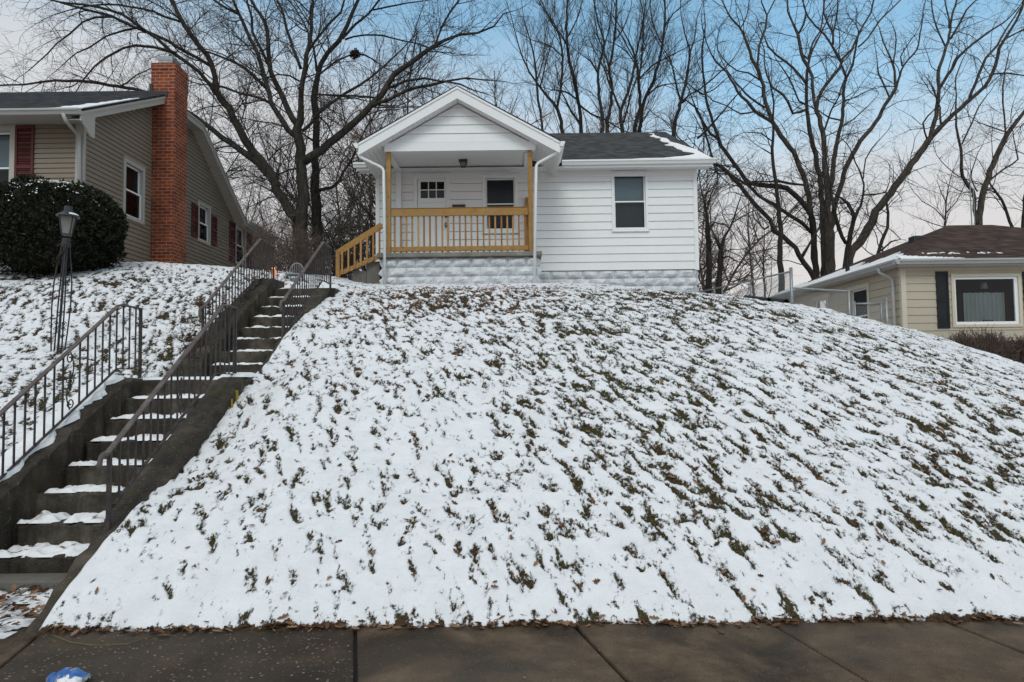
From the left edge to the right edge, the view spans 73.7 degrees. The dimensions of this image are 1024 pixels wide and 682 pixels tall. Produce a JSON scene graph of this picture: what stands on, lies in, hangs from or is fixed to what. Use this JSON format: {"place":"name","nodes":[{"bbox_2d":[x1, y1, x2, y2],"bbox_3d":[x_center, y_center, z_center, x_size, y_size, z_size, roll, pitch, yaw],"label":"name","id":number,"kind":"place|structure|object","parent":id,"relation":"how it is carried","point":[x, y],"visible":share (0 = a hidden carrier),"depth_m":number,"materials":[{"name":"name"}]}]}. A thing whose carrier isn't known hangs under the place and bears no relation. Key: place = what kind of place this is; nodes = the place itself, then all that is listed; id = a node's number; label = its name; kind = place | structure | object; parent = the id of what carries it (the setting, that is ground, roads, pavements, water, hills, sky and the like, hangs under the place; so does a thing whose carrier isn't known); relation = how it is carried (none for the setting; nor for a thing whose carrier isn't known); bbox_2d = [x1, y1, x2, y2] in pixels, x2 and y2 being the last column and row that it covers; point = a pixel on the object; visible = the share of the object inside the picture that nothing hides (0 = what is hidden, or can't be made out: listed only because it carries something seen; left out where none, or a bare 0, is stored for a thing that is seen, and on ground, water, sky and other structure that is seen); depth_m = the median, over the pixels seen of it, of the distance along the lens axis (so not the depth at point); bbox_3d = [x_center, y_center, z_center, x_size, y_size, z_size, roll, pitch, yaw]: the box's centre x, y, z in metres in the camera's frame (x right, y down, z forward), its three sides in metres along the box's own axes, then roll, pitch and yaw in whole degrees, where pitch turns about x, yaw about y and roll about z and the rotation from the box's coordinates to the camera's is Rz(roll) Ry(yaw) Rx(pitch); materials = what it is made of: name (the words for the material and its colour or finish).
{"place":"outdoors","nodes":[
{"label":"outdoors","id":0,"kind":"place"},
{"bbox_2d":[55,98,138,107],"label":"snow","id":1,"kind":"structure","parent":0,"point":[86,105],"depth_m":13.33,"materials":[{"name":"white snow"}]},
{"bbox_2d":[0,261,1023,637],"bbox_3d":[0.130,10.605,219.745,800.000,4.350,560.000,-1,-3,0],"label":"lawn","id":2,"kind":"structure","parent":0,"point":[152,537],"depth_m":5.37,"materials":[{"name":"plant"}]},
{"bbox_2d":[0,173,129,278],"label":"evergreen bush","id":3,"kind":"object","parent":2,"relation":"on","point":[31,236],"visible":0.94,"depth_m":11.46,"materials":[{"name":"green plant"}]},
{"bbox_2d":[50,206,79,353],"bbox_3d":[-5.592,-0.684,8.549,0.293,2.028,0.266,-1,-3,0],"label":"lamp post","id":4,"kind":"object","parent":2,"relation":"on","point":[68,217],"visible":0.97,"depth_m":8.53,"materials":[{"name":"black metal"}]},
{"bbox_2d":[0,56,276,269],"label":"tan house","id":5,"kind":"structure","parent":2,"relation":"on","point":[148,159],"depth_m":15.59,"materials":[{"name":"beige paint"}]},
{"bbox_2d":[0,124,15,195],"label":"window","id":6,"kind":"structure","parent":5,"relation":"in","point":[7,131],"depth_m":13.29,"materials":[{"name":"beige paint"}]},
{"bbox_2d":[99,155,145,224],"bbox_3d":[-8.566,-3.272,14.943,0.650,1.316,0.865,-1,-3,0],"label":"window","id":7,"kind":"structure","parent":5,"relation":"in","point":[133,173],"depth_m":15.25,"materials":[{"name":"glass"}]},
{"bbox_2d":[192,199,211,245],"bbox_3d":[-8.564,-3.161,18.343,0.650,1.099,0.782,-1,-3,0],"label":"window","id":8,"kind":"structure","parent":5,"relation":"in","point":[204,219],"depth_m":18.62,"materials":[{"name":"beige paint"}]},
{"bbox_2d":[218,224,245,266],"bbox_3d":[-8.561,-2.912,20.795,0.650,1.262,0.846,-1,-3,0],"label":"window","id":9,"kind":"structure","parent":5,"relation":"in","point":[240,244],"depth_m":21.11,"materials":[{"name":"black glass"}]},
{"bbox_2d":[48,37,285,269],"bbox_3d":[-25.046,-7.968,42.829,26.991,19.599,23.323,0,-3,-22],"label":"thicket","id":10,"kind":"object","parent":2,"relation":"on","point":[209,133],"visible":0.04,"depth_m":39.51,"materials":[{"name":"brown plant"}]},
{"bbox_2d":[0,278,340,632],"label":"concrete staircase","id":11,"kind":"structure","parent":2,"relation":"on","point":[23,496],"depth_m":5.86,"materials":[{"name":"grey concrete"}]},
{"bbox_2d":[0,304,142,479],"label":"iron handrail","id":12,"kind":"object","parent":11,"relation":"on","point":[27,388],"visible":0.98,"depth_m":6.13,"materials":[{"name":"black metal"}]},
{"bbox_2d":[0,287,316,638],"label":"snow","id":13,"kind":"structure","parent":11,"relation":"on","point":[45,549],"depth_m":5.60,"materials":[{"name":"white snow"}]},
{"bbox_2d":[160,251,283,371],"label":"dry weeds","id":14,"kind":"object","parent":13,"relation":"on","point":[197,324],"visible":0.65,"depth_m":8.82,"materials":[{"name":"brown plant"}]},
{"bbox_2d":[97,304,236,530],"bbox_3d":[-2.834,0.482,5.843,0.042,1.795,2.307,-1,-3,0],"label":"iron handrail","id":15,"kind":"object","parent":11,"relation":"on","point":[108,453],"visible":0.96,"depth_m":5.60,"materials":[{"name":"black metal"}]},
{"bbox_2d":[198,239,274,344],"bbox_3d":[-3.807,-0.520,9.603,0.042,2.143,2.584,-1,-3,0],"label":"iron handrail","id":16,"kind":"object","parent":11,"relation":"on","point":[203,307],"visible":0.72,"depth_m":9.60,"materials":[{"name":"black metal"}]},
{"bbox_2d":[279,241,331,339],"bbox_3d":[-2.827,-0.588,9.485,0.042,1.899,2.307,-1,-3,0],"label":"iron handrail","id":17,"kind":"object","parent":11,"relation":"on","point":[319,249],"visible":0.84,"depth_m":9.40,"materials":[{"name":"black metal"}]},
{"bbox_2d":[213,203,318,272],"bbox_3d":[-4.830,-1.934,13.729,1.716,1.640,2.069,-2,-3,21],"label":"bare shrub","id":18,"kind":"object","parent":2,"relation":"on","point":[282,248],"visible":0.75,"depth_m":13.54,"materials":[{"name":"brown plant"}]},
{"bbox_2d":[0,0,554,273],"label":"bare maple tree","id":19,"kind":"object","parent":2,"relation":"on","point":[253,155],"visible":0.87,"depth_m":19.29,"materials":[{"name":"brown plant"}]},
{"bbox_2d":[240,210,329,271],"bbox_3d":[-5.259,-2.039,15.090,1.774,1.618,1.931,-3,-4,44],"label":"bare shrub","id":20,"kind":"object","parent":2,"relation":"on","point":[287,250],"visible":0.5,"depth_m":14.93,"materials":[{"name":"brown plant"}]},
{"bbox_2d":[284,263,303,281],"bbox_3d":[-4.043,-1.263,12.683,0.285,0.434,0.301,-1,-3,0],"label":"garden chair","id":21,"kind":"object","parent":2,"relation":"on","point":[290,274],"visible":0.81,"depth_m":12.80,"materials":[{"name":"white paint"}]},
{"bbox_2d":[267,228,344,274],"bbox_3d":[-4.930,-2.185,16.423,2.105,1.420,1.936,-1,-3,0],"label":"bare shrub","id":22,"kind":"object","parent":2,"relation":"on","point":[312,249],"visible":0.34,"depth_m":16.36,"materials":[{"name":"brown plant"}]},
{"bbox_2d":[261,213,353,272],"bbox_3d":[-4.835,-2.069,15.254,2.216,1.445,1.553,-3,-4,34],"label":"bare shrub","id":23,"kind":"object","parent":2,"relation":"on","point":[302,250],"visible":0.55,"depth_m":15.20,"materials":[{"name":"brown plant"}]},
{"bbox_2d":[231,114,386,279],"bbox_3d":[-11.994,-4.988,35.195,15.198,9.124,19.739,2,-4,-42],"label":"thicket","id":24,"kind":"object","parent":2,"relation":"on","point":[253,198],"visible":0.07,"depth_m":30.05,"materials":[{"name":"brown plant"}]},
{"bbox_2d":[261,148,375,279],"bbox_3d":[-6.161,-3.589,28.595,9.640,6.674,18.583,-1,-3,0],"label":"thicket","id":25,"kind":"object","parent":2,"relation":"on","point":[344,259],"visible":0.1,"depth_m":25.05,"materials":[{"name":"brown plant"}]},
{"bbox_2d":[245,0,493,274],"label":"bare tree","id":26,"kind":"object","parent":2,"relation":"on","point":[316,191],"visible":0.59,"depth_m":20.85,"materials":[{"name":"brown plant"}]},
{"bbox_2d":[349,47,362,60],"bbox_3d":[-4.768,-8.768,20.875,0.437,0.381,0.411,0,-3,-16],"label":"squirrel nest","id":27,"kind":"object","parent":26,"relation":"on","point":[355,50],"visible":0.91,"depth_m":20.80,"materials":[{"name":"brown plant"}]},
{"bbox_2d":[165,12,846,296],"bbox_3d":[1.919,-7.037,37.706,34.514,18.192,20.982,-1,-3,0],"label":"thicket","id":28,"kind":"object","parent":2,"relation":"on","point":[353,138],"visible":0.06,"depth_m":34.51,"materials":[{"name":"brown plant"}]},
{"bbox_2d":[0,269,1023,679],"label":"dead leaves","id":29,"kind":"object","parent":2,"relation":"on","point":[344,623],"visible":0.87,"depth_m":4.77,"materials":[{"name":"brown plant"}]},
{"bbox_2d":[336,85,716,292],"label":"white house","id":30,"kind":"structure","parent":2,"relation":"on","point":[541,206],"depth_m":17.10,"materials":[{"name":"paint"}]},
{"bbox_2d":[418,179,446,252],"bbox_3d":[-2.000,-3.029,17.290,0.745,2.179,0.374,-1,-3,0],"label":"door","id":31,"kind":"structure","parent":30,"relation":"in","point":[431,192],"depth_m":17.21,"materials":[{"name":"white wood"}]},
{"bbox_2d":[452,204,464,206],"bbox_3d":[-1.337,-3.353,17.120,0.330,0.180,0.105,-1,-3,0],"label":"mailbox","id":32,"kind":"object","parent":30,"relation":"attached to","point":[458,205],"visible":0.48,"depth_m":17.08,"materials":[{"name":"black metal"}]},
{"bbox_2d":[482,173,517,233],"bbox_3d":[-0.294,-3.454,17.219,0.933,1.525,0.155,-1,-3,0],"label":"window","id":33,"kind":"structure","parent":30,"relation":"in","point":[499,189],"depth_m":17.21,"materials":[{"name":"glass"}]},
{"bbox_2d":[610,170,649,231],"bbox_3d":[2.967,-3.501,17.470,0.942,1.550,0.655,-1,-3,0],"label":"window","id":34,"kind":"structure","parent":30,"relation":"in","point":[629,194],"depth_m":17.33,"materials":[{"name":"grey glass"}]},
{"bbox_2d":[695,141,754,293],"bbox_3d":[6.511,-3.690,23.253,3.268,6.755,3.153,-3,-4,35],"label":"ivy tree","id":35,"kind":"object","parent":2,"relation":"on","point":[709,277],"visible":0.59,"depth_m":23.14,"materials":[{"name":"brown plant"}]},
{"bbox_2d":[635,0,822,277],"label":"bare tree","id":36,"kind":"object","parent":2,"relation":"on","point":[717,135],"visible":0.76,"depth_m":27.47,"materials":[{"name":"brown plant"}]},
{"bbox_2d":[706,158,776,295],"bbox_3d":[7.202,-3.088,21.424,1.949,5.721,1.774,1,-3,-30],"label":"bare sapling","id":37,"kind":"object","parent":2,"relation":"on","point":[751,269],"visible":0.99,"depth_m":21.64,"materials":[{"name":"brown plant"}]},
{"bbox_2d":[698,151,787,294],"bbox_3d":[7.345,-3.333,22.697,3.444,6.081,2.252,0,-3,-21],"label":"ivy tree","id":38,"kind":"object","parent":2,"relation":"on","point":[720,259],"visible":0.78,"depth_m":22.64,"materials":[{"name":"plant"}]},
{"bbox_2d":[699,267,793,303],"bbox_3d":[5.762,-0.890,17.509,0.063,1.624,6.954,-1,-3,0],"label":"chain link fence","id":39,"kind":"object","parent":2,"relation":"on","point":[790,278],"visible":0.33,"depth_m":15.01,"materials":[{"name":"metal"}]},
{"bbox_2d":[640,97,861,279],"bbox_3d":[9.043,-5.243,26.067,8.563,8.654,4.072,-1,-3,0],"label":"bare tree","id":40,"kind":"object","parent":2,"relation":"on","point":[800,257],"visible":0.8,"depth_m":26.21,"materials":[{"name":"brown plant"}]},
{"bbox_2d":[665,0,842,273],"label":"bare tree","id":41,"kind":"object","parent":2,"relation":"on","point":[781,136],"visible":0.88,"depth_m":27.94,"materials":[{"name":"brown plant"}]},
{"bbox_2d":[743,295,770,301],"bbox_3d":[3.960,-0.676,11.046,0.099,0.209,0.638,0,-3,-15],"label":"drain pipe","id":42,"kind":"object","parent":2,"relation":"on","point":[760,298],"visible":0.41,"depth_m":10.93,"materials":[{"name":"black plastic"}]},
{"bbox_2d":[711,46,812,291],"bbox_3d":[8.928,-6.008,24.804,3.055,10.914,3.302,1,-3,-25],"label":"bare tree","id":43,"kind":"object","parent":2,"relation":"on","point":[779,242],"visible":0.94,"depth_m":24.71,"materials":[{"name":"brown plant"}]},
{"bbox_2d":[728,204,795,296],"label":"bare sapling","id":44,"kind":"object","parent":2,"relation":"on","point":[764,272],"visible":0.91,"depth_m":21.59,"materials":[{"name":"brown plant"}]},
{"bbox_2d":[770,297,788,302],"bbox_3d":[4.271,-0.639,10.944,0.100,0.190,0.614,-1,-3,-1],"label":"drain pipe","id":45,"kind":"object","parent":2,"relation":"on","point":[780,300],"visible":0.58,"depth_m":10.81,"materials":[{"name":"black plastic"}]},
{"bbox_2d":[730,0,883,275],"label":"bare tree","id":46,"kind":"object","parent":2,"relation":"on","point":[809,131],"visible":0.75,"depth_m":28.54,"materials":[{"name":"brown plant"}]},
{"bbox_2d":[793,287,850,314],"bbox_3d":[6.375,-0.547,14.042,1.190,1.147,0.060,-1,-3,0],"label":"chain link fence","id":47,"kind":"object","parent":2,"relation":"on","point":[848,299],"visible":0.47,"depth_m":14.06,"materials":[{"name":"metal"}]},
{"bbox_2d":[746,0,900,273],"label":"bare tree","id":48,"kind":"object","parent":2,"relation":"on","point":[827,263],"visible":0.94,"depth_m":27.45,"materials":[{"name":"brown plant"}]},
{"bbox_2d":[778,0,897,264],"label":"bare tree","id":49,"kind":"object","parent":2,"relation":"on","point":[836,144],"visible":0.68,"depth_m":29.02,"materials":[{"name":"brown plant"}]},
{"bbox_2d":[785,112,909,267],"bbox_3d":[13.110,-5.095,25.640,5.275,7.974,3.666,0,-3,-16],"label":"bare tree","id":50,"kind":"object","parent":2,"relation":"on","point":[850,236],"visible":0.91,"depth_m":25.71,"materials":[{"name":"brown plant"}]},
{"bbox_2d":[791,0,955,270],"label":"bare tree","id":51,"kind":"object","parent":2,"relation":"on","point":[875,122],"visible":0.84,"depth_m":29.76,"materials":[{"name":"brown plant"}]},
{"bbox_2d":[884,298,888,323],"bbox_3d":[7.680,-0.364,13.982,0.068,1.046,0.065,-1,-3,0],"label":"gate post","id":52,"kind":"object","parent":2,"relation":"on","point":[886,311],"visible":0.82,"depth_m":13.97,"materials":[{"name":"metal"}]},
{"bbox_2d":[854,301,882,322],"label":"chain link gate","id":53,"kind":"structure","parent":52,"relation":"attached to","point":[858,304],"depth_m":13.94,"materials":[{"name":"metal"}]},
{"bbox_2d":[834,141,944,254],"bbox_3d":[13.782,-3.985,25.151,3.225,7.156,4.144,-4,-4,45],"label":"bare tree","id":54,"kind":"object","parent":2,"relation":"on","point":[880,248],"visible":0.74,"depth_m":25.19,"materials":[{"name":"brown plant"}]},
{"bbox_2d":[769,225,1023,341],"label":"cream house","id":55,"kind":"structure","parent":2,"relation":"on","point":[974,286],"depth_m":15.87,"materials":[{"name":"paint"}]},
{"bbox_2d":[811,294,828,308],"bbox_3d":[8.946,-0.819,19.705,0.150,0.972,1.048,-1,-3,0],"label":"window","id":56,"kind":"structure","parent":55,"relation":"in","point":[821,299],"depth_m":19.72,"materials":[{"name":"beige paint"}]},
{"bbox_2d":[847,282,878,318],"bbox_3d":[9.198,-0.656,17.512,0.650,1.572,1.082,-1,-3,0],"label":"window","id":57,"kind":"structure","parent":55,"relation":"in","point":[860,293],"depth_m":17.51,"materials":[{"name":"beige paint"}]},
{"bbox_2d":[769,251,1000,296],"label":"snow","id":58,"kind":"structure","parent":55,"relation":"on","point":[860,266],"depth_m":17.39,"materials":[{"name":"white snow"}]},
{"bbox_2d":[949,273,1023,327],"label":"picture window","id":59,"kind":"structure","parent":55,"relation":"in","point":[980,300],"depth_m":15.87,"materials":[{"name":"beige paint"}]},
{"bbox_2d":[849,0,1023,263],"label":"bare tree","id":60,"kind":"object","parent":2,"relation":"on","point":[914,160],"visible":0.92,"depth_m":28.51,"materials":[{"name":"brown plant"}]},
{"bbox_2d":[970,175,974,224],"bbox_3d":[16.414,-2.479,24.218,0.238,6.902,0.075,1,-3,-28],"label":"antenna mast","id":61,"kind":"object","parent":2,"relation":"on","point":[971,210],"visible":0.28,"depth_m":24.34,"materials":[{"name":"metal"}]},
{"bbox_2d":[942,324,1023,362],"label":"bare shrub","id":62,"kind":"object","parent":2,"relation":"on","point":[1001,347],"visible":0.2,"depth_m":14.07,"materials":[{"name":"brown plant"}]},
{"bbox_2d":[1008,334,1023,363],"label":"bare shrub","id":63,"kind":"object","parent":2,"relation":"on","point":[1019,341],"visible":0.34,"depth_m":14.15,"materials":[{"name":"brown plant"}]},
{"bbox_2d":[0,621,1023,681],"bbox_3d":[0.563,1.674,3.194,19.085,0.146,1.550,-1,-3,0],"label":"sidewalk","id":64,"kind":"structure","parent":0,"point":[886,652],"depth_m":3.56,"materials":[{"name":"concrete"}]},
{"bbox_2d":[46,667,91,681],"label":"crumpled wrapper","id":65,"kind":"object","parent":64,"relation":"on","point":[67,674],"visible":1,"depth_m":3.26,"materials":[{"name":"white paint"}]},
{"bbox_2d":[54,635,150,645],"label":"dry stem","id":66,"kind":"object","parent":64,"relation":"on","point":[101,645],"visible":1,"depth_m":3.75,"materials":[{"name":"brown plant"}]},
{"bbox_2d":[663,618,678,624],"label":"oak leaf","id":67,"kind":"object","parent":64,"relation":"on","point":[672,622],"visible":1,"depth_m":3.95,"materials":[{"name":"brown plant"}]},
{"bbox_2d":[0,0,1023,296],"label":"sky","id":68,"kind":"structure","parent":0,"point":[995,215],"materials":[{"name":"blue"}]},
{"bbox_2d":[486,0,605,132],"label":"bare tree","id":69,"kind":"object","parent":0,"point":[561,79],"visible":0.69,"depth_m":33.42,"materials":[{"name":"brown plant"}]},
{"bbox_2d":[500,0,593,132],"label":"bare tree","id":70,"kind":"object","parent":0,"point":[537,78],"visible":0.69,"depth_m":31.64,"materials":[{"name":"brown plant"}]},
{"bbox_2d":[503,0,673,132],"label":"bare tree","id":71,"kind":"object","parent":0,"point":[578,101],"visible":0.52,"depth_m":35.02,"materials":[{"name":"brown plant"}]},
{"bbox_2d":[550,0,628,132],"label":"bare tree","id":72,"kind":"object","parent":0,"point":[597,70],"visible":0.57,"depth_m":32.80,"materials":[{"name":"brown plant"}]},
{"bbox_2d":[564,0,651,132],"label":"bare tree","id":73,"kind":"object","parent":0,"point":[612,52],"visible":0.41,"depth_m":34.55,"materials":[{"name":"brown plant"}]},
{"bbox_2d":[555,0,674,131],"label":"bare tree","id":74,"kind":"object","parent":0,"point":[639,89],"visible":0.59,"depth_m":33.90,"materials":[{"name":"brown plant"}]},
{"bbox_2d":[568,0,681,136],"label":"bare tree","id":75,"kind":"object","parent":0,"point":[629,84],"visible":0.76,"depth_m":32.20,"materials":[{"name":"brown plant"}]},
{"bbox_2d":[636,133,710,158],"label":"snow","id":76,"kind":"structure","parent":0,"point":[696,152],"depth_m":18.11,"materials":[{"name":"white snow"}]},
{"bbox_2d":[611,0,741,131],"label":"bare tree","id":77,"kind":"object","parent":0,"point":[665,22],"visible":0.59,"depth_m":35.53,"materials":[{"name":"brown plant"}]},
{"bbox_2d":[632,0,761,206],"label":"bare tree","id":78,"kind":"object","parent":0,"point":[681,100],"visible":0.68,"depth_m":33.25,"materials":[{"name":"brown plant"}]},
{"bbox_2d":[895,137,975,230],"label":"bare sapling","id":79,"kind":"object","parent":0,"point":[946,211],"visible":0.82,"depth_m":30.30,"materials":[{"name":"brown plant"}]},
{"bbox_2d":[919,10,1023,224],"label":"bare tree","id":80,"kind":"object","parent":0,"point":[979,210],"visible":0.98,"depth_m":26.65,"materials":[{"name":"brown plant"}]},
{"bbox_2d":[929,136,1016,226],"bbox_3d":[19.793,-5.752,27.992,4.967,5.468,3.010,-2,-3,28],"label":"bare tree","id":81,"kind":"object","parent":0,"point":[1004,207],"visible":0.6,"depth_m":27.81,"materials":[{"name":"brown plant"}]},
{"bbox_2d":[969,98,1023,227],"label":"bare tree","id":82,"kind":"object","parent":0,"point":[1022,219],"visible":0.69,"depth_m":28.41,"materials":[{"name":"brown plant"}]}
]}

